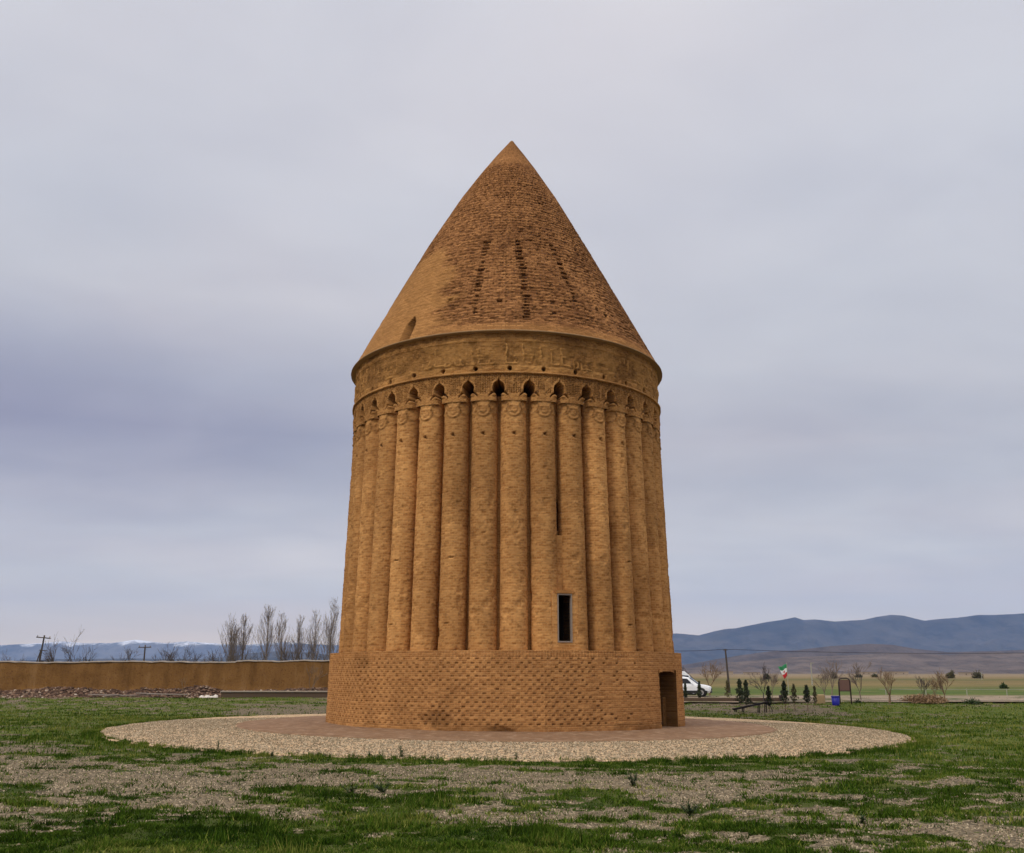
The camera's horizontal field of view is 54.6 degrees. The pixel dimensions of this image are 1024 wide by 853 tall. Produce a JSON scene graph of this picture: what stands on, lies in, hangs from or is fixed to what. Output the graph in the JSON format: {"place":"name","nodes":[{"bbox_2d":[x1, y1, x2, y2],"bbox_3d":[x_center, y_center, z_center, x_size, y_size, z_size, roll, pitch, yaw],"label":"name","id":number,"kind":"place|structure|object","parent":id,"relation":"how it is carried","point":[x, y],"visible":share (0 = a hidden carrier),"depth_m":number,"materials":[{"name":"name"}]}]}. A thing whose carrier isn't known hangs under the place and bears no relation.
{"place":"outdoors","nodes":[
{"label":"outdoors","id":0,"kind":"place"},
{"bbox_2d":[0,640,338,660],"bbox_3d":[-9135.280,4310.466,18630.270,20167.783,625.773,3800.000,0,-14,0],"label":"snowy mountain range","id":1,"kind":"structure","parent":0,"point":[17,652],"depth_m":18651.22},
{"bbox_2d":[20,651,328,661],"bbox_3d":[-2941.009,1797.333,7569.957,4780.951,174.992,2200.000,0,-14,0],"label":"dark hill","id":2,"kind":"structure","parent":0,"point":[271,656],"depth_m":7681.16,"materials":[{"name":"blue"}]},
{"bbox_2d":[236,716,776,741],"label":"brick paving","id":3,"kind":"structure","parent":0,"point":[690,729],"depth_m":46.12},
{"bbox_2d":[325,141,684,731],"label":"brick tower","id":4,"kind":"structure","parent":3,"relation":"on","point":[506,563],"depth_m":51.16,"materials":[{"name":"brown brick"}]},
{"bbox_2d":[557,593,572,642],"bbox_3d":[2.555,9.334,48.378,0.764,2.339,0.180,4,-15,-17],"label":"window frame","id":5,"kind":"structure","parent":4,"relation":"in","point":[571,627],"depth_m":48.32,"materials":[{"name":"grey paint"}]},
{"bbox_2d":[659,670,677,726],"bbox_3d":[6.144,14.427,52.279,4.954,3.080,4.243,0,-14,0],"label":"doorway","id":6,"kind":"structure","parent":4,"relation":"in","point":[667,682],"depth_m":52.08,"materials":[{"name":"brick"}]},
{"bbox_2d":[0,674,1023,852],"bbox_3d":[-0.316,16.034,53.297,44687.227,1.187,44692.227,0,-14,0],"label":"ground","id":7,"kind":"structure","parent":0,"point":[871,685],"depth_m":29.63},
{"bbox_2d":[36,635,50,661],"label":"power pole","id":8,"kind":"object","parent":7,"relation":"on","point":[41,650],"visible":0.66,"depth_m":136.49,"materials":[{"name":"brown wood"}]},
{"bbox_2d":[34,624,84,661],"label":"bare tree","id":9,"kind":"object","parent":7,"relation":"on","point":[51,658],"visible":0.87,"depth_m":130.87,"materials":[{"name":"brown plant"}]},
{"bbox_2d":[61,635,97,661],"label":"bare tree","id":10,"kind":"object","parent":7,"relation":"on","point":[86,656],"visible":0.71,"depth_m":130.58,"materials":[{"name":"grey plant"}]},
{"bbox_2d":[123,645,142,660],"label":"bare tree","id":11,"kind":"object","parent":7,"relation":"on","point":[128,656],"visible":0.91,"depth_m":156.15,"materials":[{"name":"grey plant"}]},
{"bbox_2d":[138,645,150,660],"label":"power pole","id":12,"kind":"object","parent":7,"relation":"on","point":[144,647],"visible":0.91,"depth_m":156.02,"materials":[{"name":"brown wood"}]},
{"bbox_2d":[0,687,327,697],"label":"earth bank","id":13,"kind":"structure","parent":7,"relation":"on","point":[72,689],"depth_m":93.38,"materials":[{"name":"soil"}]},
{"bbox_2d":[0,685,327,697],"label":"rubble","id":14,"kind":"object","parent":13,"relation":"on","point":[46,690],"visible":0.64,"depth_m":93.25,"materials":[{"name":"stone"}]},
{"bbox_2d":[88,694,120,694],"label":"plank","id":15,"kind":"object","parent":14,"relation":"on","point":[104,694],"visible":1,"depth_m":91.42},
{"bbox_2d":[104,694,149,695],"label":"plank","id":16,"kind":"object","parent":14,"relation":"on","point":[128,695],"visible":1,"depth_m":91.40,"materials":[{"name":"brown wood"}]},
{"bbox_2d":[147,693,187,694],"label":"plank","id":17,"kind":"object","parent":14,"relation":"on","point":[164,694],"visible":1,"depth_m":91.41,"materials":[{"name":"wood"}]},
{"bbox_2d":[220,691,327,697],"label":"concrete channel","id":18,"kind":"object","parent":13,"relation":"on","point":[252,694],"visible":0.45,"depth_m":91.37,"materials":[{"name":"grey concrete"}]},
{"bbox_2d":[0,660,329,690],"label":"mud wall","id":19,"kind":"structure","parent":7,"relation":"on","point":[248,675],"depth_m":94.78,"materials":[{"name":"soil"}]},
{"bbox_2d":[157,644,192,660],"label":"bare tree","id":20,"kind":"object","parent":7,"relation":"on","point":[172,657],"visible":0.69,"depth_m":146.00,"materials":[{"name":"grey plant"}]},
{"bbox_2d":[163,645,187,660],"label":"bare tree","id":21,"kind":"object","parent":7,"relation":"on","point":[174,655],"visible":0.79,"depth_m":145.32,"materials":[{"name":"grey plant"}]},
{"bbox_2d":[182,643,205,661],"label":"bare tree","id":22,"kind":"object","parent":7,"relation":"on","point":[195,655],"visible":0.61,"depth_m":150.12,"materials":[{"name":"grey plant"}]},
{"bbox_2d":[190,648,225,661],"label":"bare tree","id":23,"kind":"object","parent":7,"relation":"on","point":[209,656],"visible":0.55,"depth_m":145.63,"materials":[{"name":"grey plant"}]},
{"bbox_2d":[199,650,223,661],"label":"bare tree","id":24,"kind":"object","parent":7,"relation":"on","point":[214,657],"visible":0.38,"depth_m":145.21,"materials":[{"name":"grey plant"}]},
{"bbox_2d":[218,612,246,661],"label":"poplar tree","id":25,"kind":"object","parent":7,"relation":"on","point":[233,640],"visible":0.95,"depth_m":146.54,"materials":[{"name":"grey plant"}]},
{"bbox_2d":[236,613,256,659],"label":"poplar tree","id":26,"kind":"object","parent":7,"relation":"on","point":[245,638],"visible":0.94,"depth_m":148.75,"materials":[{"name":"grey plant"}]},
{"bbox_2d":[248,604,285,659],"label":"poplar tree","id":27,"kind":"object","parent":7,"relation":"on","point":[266,642],"visible":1,"depth_m":146.98,"materials":[{"name":"grey plant"}]},
{"bbox_2d":[272,612,294,660],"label":"poplar tree","id":28,"kind":"object","parent":7,"relation":"on","point":[281,641],"visible":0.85,"depth_m":152.60,"materials":[{"name":"grey plant"}]},
{"bbox_2d":[272,639,305,660],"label":"bare tree","id":29,"kind":"object","parent":7,"relation":"on","point":[284,656],"visible":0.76,"depth_m":146.22,"materials":[{"name":"grey plant"}]},
{"bbox_2d":[289,615,306,659],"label":"poplar tree","id":30,"kind":"object","parent":7,"relation":"on","point":[299,635],"visible":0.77,"depth_m":161.48,"materials":[{"name":"grey plant"}]},
{"bbox_2d":[287,635,321,659],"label":"bare tree","id":31,"kind":"object","parent":7,"relation":"on","point":[301,658],"visible":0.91,"depth_m":146.76,"materials":[{"name":"grey plant"}]},
{"bbox_2d":[300,611,325,659],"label":"poplar tree","id":32,"kind":"object","parent":7,"relation":"on","point":[315,637],"visible":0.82,"depth_m":154.80,"materials":[{"name":"grey plant"}]},
{"bbox_2d":[306,665,327,690],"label":"bare shrub","id":33,"kind":"object","parent":7,"relation":"on","point":[313,675],"visible":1,"depth_m":93.00,"materials":[{"name":"brown plant"}]},
{"bbox_2d":[306,639,332,659],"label":"bare tree","id":34,"kind":"object","parent":7,"relation":"on","point":[315,652],"visible":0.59,"depth_m":143.62,"materials":[{"name":"grey plant"}]},
{"bbox_2d":[303,597,339,659],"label":"poplar tree","id":35,"kind":"object","parent":7,"relation":"on","point":[328,641],"visible":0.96,"depth_m":142.73,"materials":[{"name":"grey plant"}]},
{"bbox_2d":[340,783,358,792],"bbox_3d":[-4.172,9.300,25.463,0.482,0.289,0.326,0,-14,0],"label":"weed","id":36,"kind":"object","parent":7,"relation":"on","point":[352,790],"visible":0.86,"depth_m":25.45,"materials":[{"name":"green plant"}]},
{"bbox_2d":[371,779,389,791],"bbox_3d":[-3.381,9.327,25.709,0.567,0.391,0.316,7,-16,-26],"label":"weed","id":37,"kind":"object","parent":7,"relation":"on","point":[379,788],"visible":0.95,"depth_m":25.70,"materials":[{"name":"green plant"}]},
{"bbox_2d":[398,744,404,756],"bbox_3d":[-3.970,11.730,35.755,0.267,0.520,0.284,10,-17,-34],"label":"weed","id":38,"kind":"object","parent":7,"relation":"on","point":[401,752],"visible":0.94,"depth_m":35.72,"materials":[{"name":"green plant"}]},
{"bbox_2d":[101,714,913,761],"bbox_3d":[-0.351,16.925,55.612,42.765,0.747,42.594,0,-14,0],"label":"gravel apron","id":39,"kind":"object","parent":7,"relation":"on","point":[519,753],"visible":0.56,"depth_m":40.59,"materials":[{"name":"beige gravel"}]},
{"bbox_2d":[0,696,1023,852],"bbox_3d":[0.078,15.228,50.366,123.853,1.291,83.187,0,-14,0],"label":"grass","id":40,"kind":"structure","parent":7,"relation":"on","point":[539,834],"depth_m":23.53,"materials":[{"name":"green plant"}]},
{"bbox_2d":[0,754,1023,852],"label":"gravel stones","id":41,"kind":"object","parent":7,"relation":"on","point":[649,798],"visible":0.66,"depth_m":26.17,"materials":[{"name":"grey gravel"}]},
{"bbox_2d":[628,772,637,785],"bbox_3d":[3.335,9.798,27.506,0.391,0.453,0.266,11,-17,-36],"label":"weed","id":42,"kind":"object","parent":7,"relation":"on","point":[632,781],"visible":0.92,"depth_m":27.46,"materials":[{"name":"green plant"}]},
{"bbox_2d":[683,682,688,697],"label":"young cypress","id":43,"kind":"object","parent":7,"relation":"on","point":[685,693],"visible":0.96,"depth_m":86.52,"materials":[{"name":"green plant"}]},
{"bbox_2d":[679,799,698,815],"bbox_3d":[3.952,8.550,22.254,0.478,0.339,0.277,8,-16,-30],"label":"weed","id":44,"kind":"object","parent":7,"relation":"on","point":[689,810],"visible":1,"depth_m":22.24,"materials":[{"name":"green plant"}]},
{"bbox_2d":[697,680,702,697],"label":"young cypress","id":45,"kind":"object","parent":7,"relation":"on","point":[699,692],"visible":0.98,"depth_m":88.57,"materials":[{"name":"green plant"}]},
{"bbox_2d":[699,660,725,694],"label":"bare sapling","id":46,"kind":"object","parent":7,"relation":"on","point":[715,675],"visible":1,"depth_m":99.41,"materials":[{"name":"brown plant"}]},
{"bbox_2d":[725,649,730,692],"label":"wire pole","id":47,"kind":"object","parent":7,"relation":"on","point":[727,669],"visible":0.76,"depth_m":114.57,"materials":[{"name":"brown wood"}]},
{"bbox_2d":[729,649,984,653],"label":"power line","id":48,"kind":"object","parent":47,"relation":"attached to","point":[858,652],"visible":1,"depth_m":111.51,"materials":[{"name":"metal"}]},
{"bbox_2d":[724,680,731,696],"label":"young cypress","id":49,"kind":"object","parent":7,"relation":"on","point":[727,688],"visible":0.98,"depth_m":91.47,"materials":[{"name":"green plant"}]},
{"bbox_2d":[684,695,781,702],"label":"kerb wall","id":50,"kind":"structure","parent":7,"relation":"on","point":[722,699],"depth_m":85.77,"materials":[{"name":"brown concrete"}]},
{"bbox_2d":[732,679,743,704],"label":"young cypress","id":51,"kind":"object","parent":7,"relation":"on","point":[739,689],"visible":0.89,"depth_m":84.09,"materials":[{"name":"green plant"}]},
{"bbox_2d":[741,679,752,704],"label":"young cypress","id":52,"kind":"object","parent":7,"relation":"on","point":[745,693],"visible":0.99,"depth_m":82.55,"materials":[{"name":"green plant"}]},
{"bbox_2d":[732,701,772,712],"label":"sloping bench","id":53,"kind":"object","parent":7,"relation":"on","point":[751,705],"visible":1,"depth_m":78.49,"materials":[{"name":"metal"}]},
{"bbox_2d":[746,662,768,700],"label":"bare sapling","id":54,"kind":"object","parent":7,"relation":"on","point":[764,678],"visible":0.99,"depth_m":85.59,"materials":[{"name":"brown plant"}]},
{"bbox_2d":[764,686,773,710],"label":"young cypress","id":55,"kind":"object","parent":7,"relation":"on","point":[769,699],"visible":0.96,"depth_m":79.60,"materials":[{"name":"green plant"}]},
{"bbox_2d":[760,672,778,697],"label":"bare sapling","id":56,"kind":"object","parent":7,"relation":"on","point":[775,680],"visible":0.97,"depth_m":88.70,"materials":[{"name":"brown plant"}]},
{"bbox_2d":[780,680,788,710],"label":"young cypress","id":57,"kind":"object","parent":7,"relation":"on","point":[784,697],"visible":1,"depth_m":79.69,"materials":[{"name":"green plant"}]},
{"bbox_2d":[790,684,798,707],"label":"young cypress","id":58,"kind":"object","parent":7,"relation":"on","point":[793,694],"visible":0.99,"depth_m":79.71,"materials":[{"name":"green plant"}]},
{"bbox_2d":[782,700,813,702],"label":"pale kerb","id":59,"kind":"structure","parent":7,"relation":"on","point":[791,701],"depth_m":85.54,"materials":[{"name":"concrete"}]},
{"bbox_2d":[801,684,812,708],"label":"young cypress","id":60,"kind":"object","parent":7,"relation":"on","point":[807,699],"visible":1,"depth_m":79.66,"materials":[{"name":"green plant"}]},
{"bbox_2d":[813,686,817,704],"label":"young cypress","id":61,"kind":"object","parent":7,"relation":"on","point":[815,694],"visible":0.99,"depth_m":83.35,"materials":[{"name":"green plant"}]},
{"bbox_2d":[816,694,824,703],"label":"stone block","id":62,"kind":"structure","parent":7,"relation":"on","point":[820,698],"depth_m":84.25,"materials":[{"name":"beige stone"}]},
{"bbox_2d":[811,667,831,694],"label":"bare sapling","id":63,"kind":"object","parent":7,"relation":"on","point":[825,678],"visible":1,"depth_m":88.81,"materials":[{"name":"brown plant"}]},
{"bbox_2d":[818,658,844,695],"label":"bare sapling","id":64,"kind":"object","parent":7,"relation":"on","point":[831,673],"visible":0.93,"depth_m":95.02,"materials":[{"name":"brown plant"}]},
{"bbox_2d":[831,696,839,705],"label":"waste bin","id":65,"kind":"object","parent":7,"relation":"on","point":[835,701],"visible":1,"depth_m":83.06,"materials":[{"name":"blue plastic"}]},
{"bbox_2d":[838,677,851,703],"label":"sign frame","id":66,"kind":"object","parent":7,"relation":"on","point":[844,685],"visible":0.91,"depth_m":84.32,"materials":[{"name":"brown metal"}]},
{"bbox_2d":[845,662,871,699],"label":"bare sapling","id":67,"kind":"object","parent":7,"relation":"on","point":[852,678],"visible":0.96,"depth_m":86.67,"materials":[{"name":"brown plant"}]},
{"bbox_2d":[859,813,865,823],"bbox_3d":[7.325,8.224,20.735,0.241,0.271,0.379,-10,-17,35],"label":"weed","id":68,"kind":"object","parent":7,"relation":"on","point":[862,818],"visible":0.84,"depth_m":20.70,"materials":[{"name":"green plant"}]},
{"bbox_2d":[871,668,896,702],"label":"bare sapling","id":69,"kind":"object","parent":7,"relation":"on","point":[886,679],"visible":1,"depth_m":85.08,"materials":[{"name":"brown plant"}]},
{"bbox_2d":[897,693,949,703],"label":"straw heap","id":70,"kind":"object","parent":7,"relation":"on","point":[925,699],"visible":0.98,"depth_m":85.16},
{"bbox_2d":[915,677,931,695],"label":"bare sapling","id":71,"kind":"object","parent":7,"relation":"on","point":[922,682],"visible":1,"depth_m":85.86,"materials":[{"name":"brown plant"}]},
{"bbox_2d":[924,677,940,695],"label":"bare sapling","id":72,"kind":"object","parent":7,"relation":"on","point":[932,685],"visible":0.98,"depth_m":85.90,"materials":[{"name":"brown plant"}]},
{"bbox_2d":[848,700,1023,702],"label":"pale kerb","id":73,"kind":"structure","parent":7,"relation":"on","point":[953,700],"depth_m":85.98,"materials":[{"name":"concrete"}]},
{"bbox_2d":[931,668,953,702],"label":"bare sapling","id":74,"kind":"object","parent":7,"relation":"on","point":[939,682],"visible":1,"depth_m":85.97,"materials":[{"name":"brown plant"}]},
{"bbox_2d":[880,689,1023,695],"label":"rail fence","id":75,"kind":"object","parent":7,"relation":"on","point":[955,689],"visible":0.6,"depth_m":97.71,"materials":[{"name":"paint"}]},
{"bbox_2d":[962,697,983,704],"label":"shrub","id":76,"kind":"object","parent":7,"relation":"on","point":[971,701],"visible":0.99,"depth_m":84.64,"materials":[{"name":"green plant"}]},
{"bbox_2d":[970,669,982,677],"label":"bush","id":77,"kind":"object","parent":7,"relation":"on","point":[977,674],"visible":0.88,"depth_m":407.12,"materials":[{"name":"green plant"}]},
{"bbox_2d":[999,681,1008,688],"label":"bush","id":78,"kind":"object","parent":7,"relation":"on","point":[1002,686],"visible":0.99,"depth_m":144.97,"materials":[{"name":"green plant"}]},
{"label":"flagpole","id":79,"kind":"object","parent":7,"relation":"on","visible":0},
{"bbox_2d":[778,664,786,678],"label":"flag","id":80,"kind":"object","parent":79,"relation":"attached to","point":[783,669],"visible":1,"depth_m":108.77,"materials":[{"name":"multicoloured fabric"}]},
{"bbox_2d":[0,0,1023,644],"label":"sky","id":81,"kind":"structure","parent":0,"point":[808,215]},
{"bbox_2d":[706,671,733,674],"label":"farm building","id":82,"kind":"structure","parent":0,"point":[723,673],"depth_m":869.47,"materials":[{"name":"concrete"}]},
{"bbox_2d":[743,672,759,674],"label":"farm building","id":83,"kind":"structure","parent":0,"point":[751,673],"depth_m":917.99,"materials":[{"name":"concrete"}]},
{"bbox_2d":[672,613,1023,664],"bbox_3d":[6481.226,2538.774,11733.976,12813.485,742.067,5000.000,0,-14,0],"label":"mountain range","id":84,"kind":"structure","parent":0,"point":[1004,632],"depth_m":11630.29,"materials":[{"name":"blue stone"}]},
{"bbox_2d":[682,644,1023,668],"bbox_3d":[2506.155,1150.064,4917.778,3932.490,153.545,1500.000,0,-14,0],"label":"dark hill","id":85,"kind":"structure","parent":0,"point":[862,649],"depth_m":4998.76,"materials":[{"name":"soil"}]},
{"bbox_2d":[683,652,1023,673],"bbox_3d":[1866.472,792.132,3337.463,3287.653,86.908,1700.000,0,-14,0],"label":"dry hill","id":86,"kind":"structure","parent":0,"point":[988,663],"depth_m":3210.95,"materials":[{"name":"soil"}]},
{"bbox_2d":[683,695,1023,701],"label":"road","id":87,"kind":"structure","parent":0,"point":[865,697],"depth_m":89.78,"materials":[{"name":"grey asphalt"}]},
{"bbox_2d":[682,671,696,694],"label":"parked van","id":88,"kind":"object","parent":87,"relation":"on","point":[684,674],"visible":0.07,"depth_m":104.11,"materials":[{"name":"white paint"}]},
{"bbox_2d":[682,677,711,696],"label":"parked suv","id":89,"kind":"object","parent":87,"relation":"on","point":[691,684],"visible":0.41,"depth_m":91.14,"materials":[{"name":"white paint"}]},
{"bbox_2d":[859,672,876,674],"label":"farm building","id":90,"kind":"structure","parent":0,"point":[866,673],"depth_m":966.51,"materials":[{"name":"concrete"}]},
{"bbox_2d":[880,671,908,674],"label":"farm building","id":91,"kind":"structure","parent":0,"point":[899,672],"depth_m":947.16,"materials":[{"name":"concrete"}]},
{"bbox_2d":[957,672,980,675],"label":"farm building","id":92,"kind":"structure","parent":0,"point":[965,673],"depth_m":772.25,"materials":[{"name":"concrete"}]}
]}

